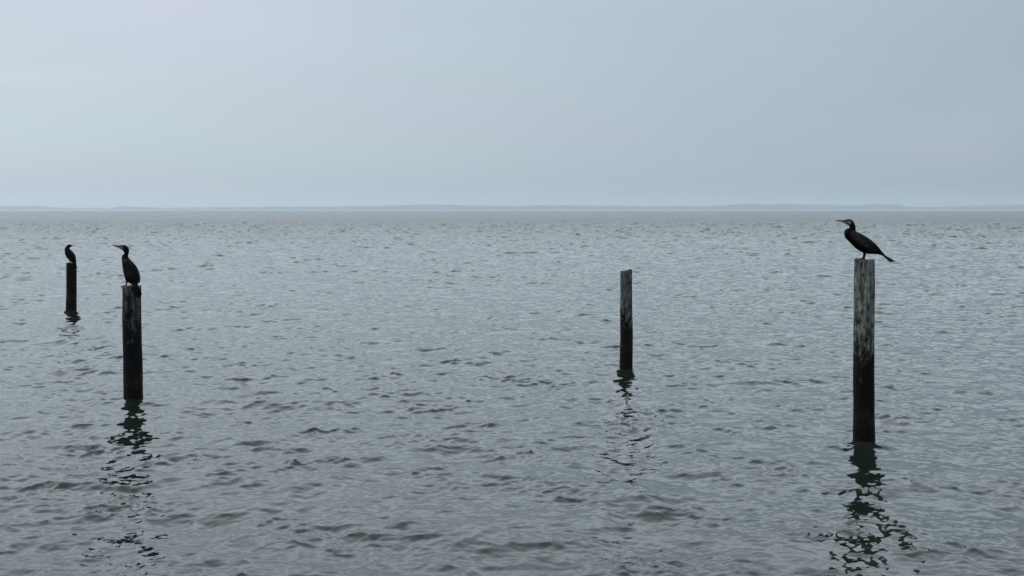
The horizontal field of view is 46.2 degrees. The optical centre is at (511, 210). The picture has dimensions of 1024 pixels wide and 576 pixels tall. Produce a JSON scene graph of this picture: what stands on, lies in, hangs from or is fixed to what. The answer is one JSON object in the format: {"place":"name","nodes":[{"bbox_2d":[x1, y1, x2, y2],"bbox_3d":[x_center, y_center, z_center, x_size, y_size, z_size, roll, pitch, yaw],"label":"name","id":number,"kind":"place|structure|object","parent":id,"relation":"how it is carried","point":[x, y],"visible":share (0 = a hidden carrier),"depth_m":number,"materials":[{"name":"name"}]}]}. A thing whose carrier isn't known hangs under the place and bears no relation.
{"place":"outdoors","nodes":[
{"label":"outdoors","id":0,"kind":"place"},
{"bbox_2d":[0,211,1023,575],"bbox_3d":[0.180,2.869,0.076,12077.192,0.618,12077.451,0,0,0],"label":"water","id":1,"kind":"structure","parent":0,"point":[394,393],"depth_m":18.44,"materials":[{"name":"grey liquid"}]},
{"bbox_2d":[66,263,76,309],"bbox_3d":[-12.707,2.787,34.580,0.329,2.566,0.330,0,0,0],"label":"wooden post","id":2,"kind":"object","parent":1,"relation":"in","point":[71,286],"visible":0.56,"depth_m":34.46,"materials":[{"name":"black wood"}]},
{"bbox_2d":[65,244,76,268],"bbox_3d":[-12.674,1.335,34.566,0.426,0.713,0.216,0,0,9],"label":"cormorant","id":3,"kind":"object","parent":2,"relation":"on","point":[70,255],"visible":1,"depth_m":34.50,"materials":[{"name":"black"}]},
{"bbox_2d":[122,285,142,398],"bbox_3d":[-5.736,2.601,18.165,0.315,2.938,0.297,0,0,0],"label":"wooden post","id":4,"kind":"object","parent":1,"relation":"in","point":[132,350],"visible":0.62,"depth_m":18.05,"materials":[{"name":"brown wood"}]},
{"bbox_2d":[113,245,141,297],"bbox_3d":[-5.765,0.916,18.167,0.505,0.785,0.223,0,0,23],"label":"cormorant","id":5,"kind":"object","parent":4,"relation":"on","point":[131,272],"visible":1,"depth_m":18.09,"materials":[{"name":"black"}]},
{"bbox_2d":[619,269,632,368],"bbox_3d":[2.074,2.569,21.852,0.254,3.002,0.251,0,0,0],"label":"wooden post","id":6,"kind":"object","parent":1,"relation":"in","point":[626,339],"visible":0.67,"depth_m":21.76,"materials":[{"name":"brown wood"}]},
{"bbox_2d":[853,259,874,441],"bbox_3d":[4.393,2.337,15.001,0.286,3.465,0.277,0,0,0],"label":"wooden post","id":7,"kind":"object","parent":1,"relation":"in","point":[864,361],"visible":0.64,"depth_m":14.89,"materials":[{"name":"grey wood"}]},
{"bbox_2d":[837,219,894,262],"bbox_3d":[4.429,0.381,15.000,0.745,0.544,0.162,0,0,0],"label":"cormorant","id":8,"kind":"object","parent":7,"relation":"on","point":[860,242],"visible":1,"depth_m":14.95,"materials":[{"name":"black"}]},
{"bbox_2d":[0,204,1023,208],"bbox_3d":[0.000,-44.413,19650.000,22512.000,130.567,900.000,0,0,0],"label":"hills","id":9,"kind":"structure","parent":0,"point":[754,206],"depth_m":19224.44,"materials":[{"name":"grey"}]},
{"bbox_2d":[0,209,1023,210],"bbox_3d":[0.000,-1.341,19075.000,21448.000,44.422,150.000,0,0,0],"label":"distant shoreline","id":10,"kind":"structure","parent":0,"point":[511,209],"depth_m":19002.00,"materials":[{"name":"grey"}]},
{"bbox_2d":[0,0,1023,207],"label":"sky","id":11,"kind":"structure","parent":0,"point":[104,103],"materials":[{"name":"grey"}]}
]}

